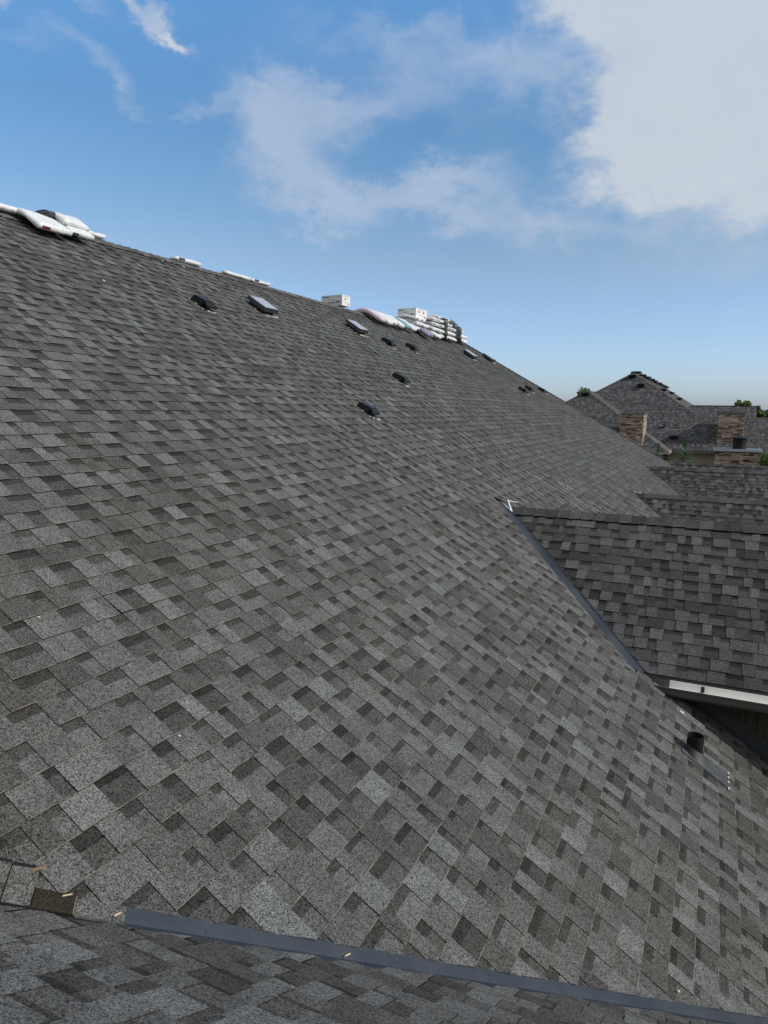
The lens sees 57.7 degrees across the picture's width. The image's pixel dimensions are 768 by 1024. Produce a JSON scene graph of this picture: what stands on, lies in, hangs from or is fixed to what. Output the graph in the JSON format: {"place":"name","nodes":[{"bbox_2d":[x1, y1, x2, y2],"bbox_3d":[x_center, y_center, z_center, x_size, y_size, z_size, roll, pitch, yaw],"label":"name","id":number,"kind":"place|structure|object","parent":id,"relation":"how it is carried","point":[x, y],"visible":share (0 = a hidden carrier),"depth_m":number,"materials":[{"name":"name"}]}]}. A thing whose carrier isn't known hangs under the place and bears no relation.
{"place":"outdoors","nodes":[
{"label":"outdoors","id":0,"kind":"place"},
{"bbox_2d":[0,0,767,409],"label":"sky","id":1,"kind":"structure","parent":0,"point":[580,187],"materials":[{"name":"blue"}]},
{"bbox_2d":[498,372,767,508],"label":"neighbouring building","id":2,"kind":"structure","parent":0,"point":[642,411],"depth_m":36.08,"materials":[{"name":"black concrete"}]},
{"label":"ground","id":3,"kind":"structure","parent":0,"visible":0},
{"bbox_2d":[0,211,767,1023],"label":"apartment building","id":4,"kind":"structure","parent":3,"relation":"on","point":[354,633],"depth_m":4.29,"materials":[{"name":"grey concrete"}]},
{"bbox_2d":[0,203,20,216],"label":"shingle bundle","id":5,"kind":"object","parent":4,"relation":"on","point":[8,209],"visible":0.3,"depth_m":8.07,"materials":[{"name":"white plastic"}]},
{"bbox_2d":[17,208,72,235],"bbox_3d":[-4.244,-3.465,8.383,0.865,0.275,0.474,5,9,25],"label":"shingle bundle","id":6,"kind":"object","parent":4,"relation":"on","point":[40,221],"visible":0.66,"depth_m":8.17,"materials":[{"name":"white plastic"}]},
{"bbox_2d":[35,209,56,219],"bbox_3d":[-4.228,-3.619,8.599,0.461,0.170,0.144,5,9,25],"label":"plastic wrap","id":7,"kind":"object","parent":6,"relation":"on","point":[50,214],"visible":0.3,"depth_m":8.48,"materials":[{"name":"plastic"}]},
{"bbox_2d":[56,220,94,240],"bbox_3d":[-4.054,-3.543,8.773,0.748,0.237,0.371,5,9,25],"label":"shingle bundle","id":8,"kind":"object","parent":4,"relation":"on","point":[81,233],"visible":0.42,"depth_m":8.62,"materials":[{"name":"white plastic"}]},
{"bbox_2d":[55,212,89,231],"bbox_3d":[-4.094,-3.635,8.756,0.693,0.206,0.371,5,9,25],"label":"shingle bundle","id":9,"kind":"object","parent":8,"relation":"on","point":[75,222],"visible":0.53,"depth_m":8.58,"materials":[{"name":"white plastic"}]},
{"bbox_2d":[89,230,105,239],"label":"shingle bundle","id":10,"kind":"object","parent":4,"relation":"on","point":[98,236],"visible":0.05,"depth_m":9.30,"materials":[{"name":"white plastic"}]},
{"bbox_2d":[168,256,201,266],"bbox_3d":[-3.416,-3.747,11.110,0.841,0.497,0.618,5,9,25],"label":"shingle bundle","id":11,"kind":"object","parent":4,"relation":"on","point":[187,261],"visible":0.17,"depth_m":10.85,"materials":[{"name":"white plastic"}]},
{"bbox_2d":[219,270,250,280],"bbox_3d":[-2.884,-3.906,12.229,0.832,0.490,0.721,5,9,25],"label":"shingle bundle","id":12,"kind":"object","parent":4,"relation":"on","point":[235,275],"visible":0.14,"depth_m":11.97,"materials":[{"name":"white plastic"}]},
{"bbox_2d":[247,278,270,285],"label":"shingle bundle","id":13,"kind":"object","parent":4,"relation":"on","point":[260,282],"visible":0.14,"depth_m":12.63,"materials":[{"name":"white plastic"}]},
{"bbox_2d":[322,294,349,307],"bbox_3d":[-1.099,-4.804,15.928,0.572,0.237,0.322,6,10,31],"label":"carton","id":14,"kind":"object","parent":4,"relation":"on","point":[342,300],"visible":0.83,"depth_m":15.77,"materials":[{"name":"white cardboard"}]},
{"bbox_2d":[354,308,385,321],"bbox_3d":[-0.380,-4.593,16.298,0.837,0.330,0.278,5,9,25],"label":"shingle bundle","id":15,"kind":"object","parent":4,"relation":"on","point":[376,315],"visible":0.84,"depth_m":16.14,"materials":[{"name":"plastic"}]},
{"bbox_2d":[367,310,392,324],"bbox_3d":[-0.205,-4.617,16.569,0.837,0.362,0.278,5,9,25],"label":"shingle bundle","id":16,"kind":"object","parent":4,"relation":"on","point":[389,321],"visible":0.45,"depth_m":16.40,"materials":[{"name":"white plastic"}]},
{"bbox_2d":[380,312,397,325],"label":"shingle bundle","id":17,"kind":"object","parent":4,"relation":"on","point":[395,323],"visible":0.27,"depth_m":16.74,"materials":[{"name":"white plastic"}]},
{"bbox_2d":[386,314,404,327],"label":"shingle bundle","id":18,"kind":"object","parent":4,"relation":"on","point":[400,324],"visible":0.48,"depth_m":17.00,"materials":[{"name":"white plastic"}]},
{"bbox_2d":[393,316,409,328],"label":"shingle bundle","id":19,"kind":"object","parent":4,"relation":"on","point":[407,326],"visible":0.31,"depth_m":17.39,"materials":[{"name":"teal plastic"}]},
{"bbox_2d":[399,318,416,330],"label":"shingle bundle","id":20,"kind":"object","parent":4,"relation":"on","point":[412,328],"visible":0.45,"depth_m":17.69,"materials":[{"name":"white plastic"}]},
{"bbox_2d":[414,324,433,337],"bbox_3d":[1.022,-4.821,18.523,0.514,0.370,0.433,5,9,25],"label":"bundle","id":21,"kind":"object","parent":4,"relation":"on","point":[424,331],"visible":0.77,"depth_m":18.34,"materials":[{"name":"purple plastic"}]},
{"bbox_2d":[425,328,441,338],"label":"shingle bundle","id":22,"kind":"object","parent":4,"relation":"on","point":[436,335],"visible":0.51,"depth_m":19.16,"materials":[{"name":"white plastic"}]},
{"bbox_2d":[424,323,437,330],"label":"shingle bundle","id":23,"kind":"object","parent":22,"relation":"on","point":[433,328],"visible":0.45,"depth_m":19.16,"materials":[{"name":"white plastic"}]},
{"bbox_2d":[422,320,437,325],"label":"shingle bundle","id":24,"kind":"object","parent":23,"relation":"on","point":[431,323],"visible":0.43,"depth_m":19.18,"materials":[{"name":"white plastic"}]},
{"bbox_2d":[426,316,437,320],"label":"shingle bundle","id":25,"kind":"object","parent":24,"relation":"on","point":[428,318],"visible":0.41,"depth_m":19.12,"materials":[{"name":"white plastic"}]},
{"bbox_2d":[427,314,440,318],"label":"shingle bundle","id":26,"kind":"object","parent":25,"relation":"on","point":[436,316],"visible":0.38,"depth_m":19.47,"materials":[{"name":"white plastic"}]},
{"bbox_2d":[435,318,447,338],"bbox_3d":[1.639,-5.265,20.022,0.418,0.560,0.234,5,9,25],"label":"roofing roll","id":27,"kind":"object","parent":4,"relation":"on","point":[445,329],"visible":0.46,"depth_m":19.91,"materials":[{"name":"black plastic"}]},
{"bbox_2d":[448,323,457,340],"bbox_3d":[2.039,-5.438,21.078,0.402,0.500,0.316,5,9,25],"label":"roofing roll","id":28,"kind":"object","parent":4,"relation":"on","point":[455,326],"visible":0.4,"depth_m":20.95,"materials":[{"name":"black plastic"}]},
{"bbox_2d":[453,327,461,341],"bbox_3d":[2.182,-5.436,21.350,0.427,0.440,0.252,5,9,25],"label":"roofing roll","id":29,"kind":"object","parent":4,"relation":"on","point":[459,338],"visible":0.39,"depth_m":21.23,"materials":[{"name":"black plastic"}]},
{"bbox_2d":[576,387,595,395],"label":"leafy tree","id":30,"kind":"object","parent":3,"relation":"on","point":[581,391],"visible":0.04,"depth_m":59.64,"materials":[{"name":"green plant"}]},
{"bbox_2d":[653,443,665,457],"bbox_3d":[12.138,-0.485,31.018,4.214,5.189,4.062,5,9,25],"label":"spruce tree","id":31,"kind":"object","parent":3,"relation":"on","point":[657,446],"visible":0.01,"depth_m":30.74,"materials":[{"name":"green plant"}]},
{"bbox_2d":[672,440,694,462],"bbox_3d":[12.921,-0.486,30.527,3.681,5.357,4.444,5,9,25],"label":"spruce tree","id":32,"kind":"object","parent":3,"relation":"on","point":[683,457],"visible":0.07,"depth_m":30.25,"materials":[{"name":"green plant"}]},
{"bbox_2d":[732,399,741,405],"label":"leafy tree","id":33,"kind":"object","parent":3,"relation":"on","point":[738,403],"visible":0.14,"depth_m":74.80,"materials":[{"name":"green plant"}]},
{"bbox_2d":[741,400,751,405],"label":"leafy tree","id":34,"kind":"object","parent":3,"relation":"on","point":[746,403],"visible":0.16,"depth_m":74.42,"materials":[{"name":"green plant"}]},
{"bbox_2d":[757,405,763,417],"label":"leafy tree","id":35,"kind":"object","parent":3,"relation":"on","point":[759,411],"visible":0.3,"depth_m":74.21,"materials":[{"name":"green plant"}]},
{"bbox_2d":[758,452,767,465],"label":"leafy tree","id":36,"kind":"object","parent":3,"relation":"on","point":[764,459],"visible":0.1,"depth_m":29.33,"materials":[{"name":"green plant"}]},
{"bbox_2d":[758,409,767,417],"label":"leafy tree","id":37,"kind":"object","parent":3,"relation":"on","point":[764,414],"visible":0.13,"depth_m":73.91,"materials":[{"name":"green plant"}]},
{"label":"shingle bundle","id":38,"kind":"object","parent":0,"visible":0},
{"bbox_2d":[402,318,421,325],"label":"shingle bundle","id":39,"kind":"object","parent":38,"relation":"on","point":[413,321],"visible":0.66,"depth_m":18.31,"materials":[{"name":"white plastic"}]},
{"bbox_2d":[395,314,421,320],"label":"shingle bundle","id":40,"kind":"object","parent":39,"relation":"on","point":[409,316],"visible":0.64,"depth_m":18.29,"materials":[{"name":"white plastic"}]},
{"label":"shingle bundle","id":41,"kind":"object","parent":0,"visible":0},
{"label":"shingle bundle","id":42,"kind":"object","parent":41,"relation":"on","visible":0},
{"bbox_2d":[398,308,426,319],"bbox_3d":[0.776,-5.385,19.027,0.562,0.257,0.622,6,10,31],"label":"carton","id":43,"kind":"object","parent":42,"relation":"on","point":[419,313],"visible":0.63,"depth_m":18.79,"materials":[{"name":"white cardboard"}]},
{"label":"shingle bundle","id":44,"kind":"object","parent":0,"visible":0},
{"bbox_2d":[431,325,444,332],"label":"shingle bundle","id":45,"kind":"object","parent":44,"relation":"on","point":[440,331],"visible":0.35,"depth_m":19.47,"materials":[{"name":"white plastic"}]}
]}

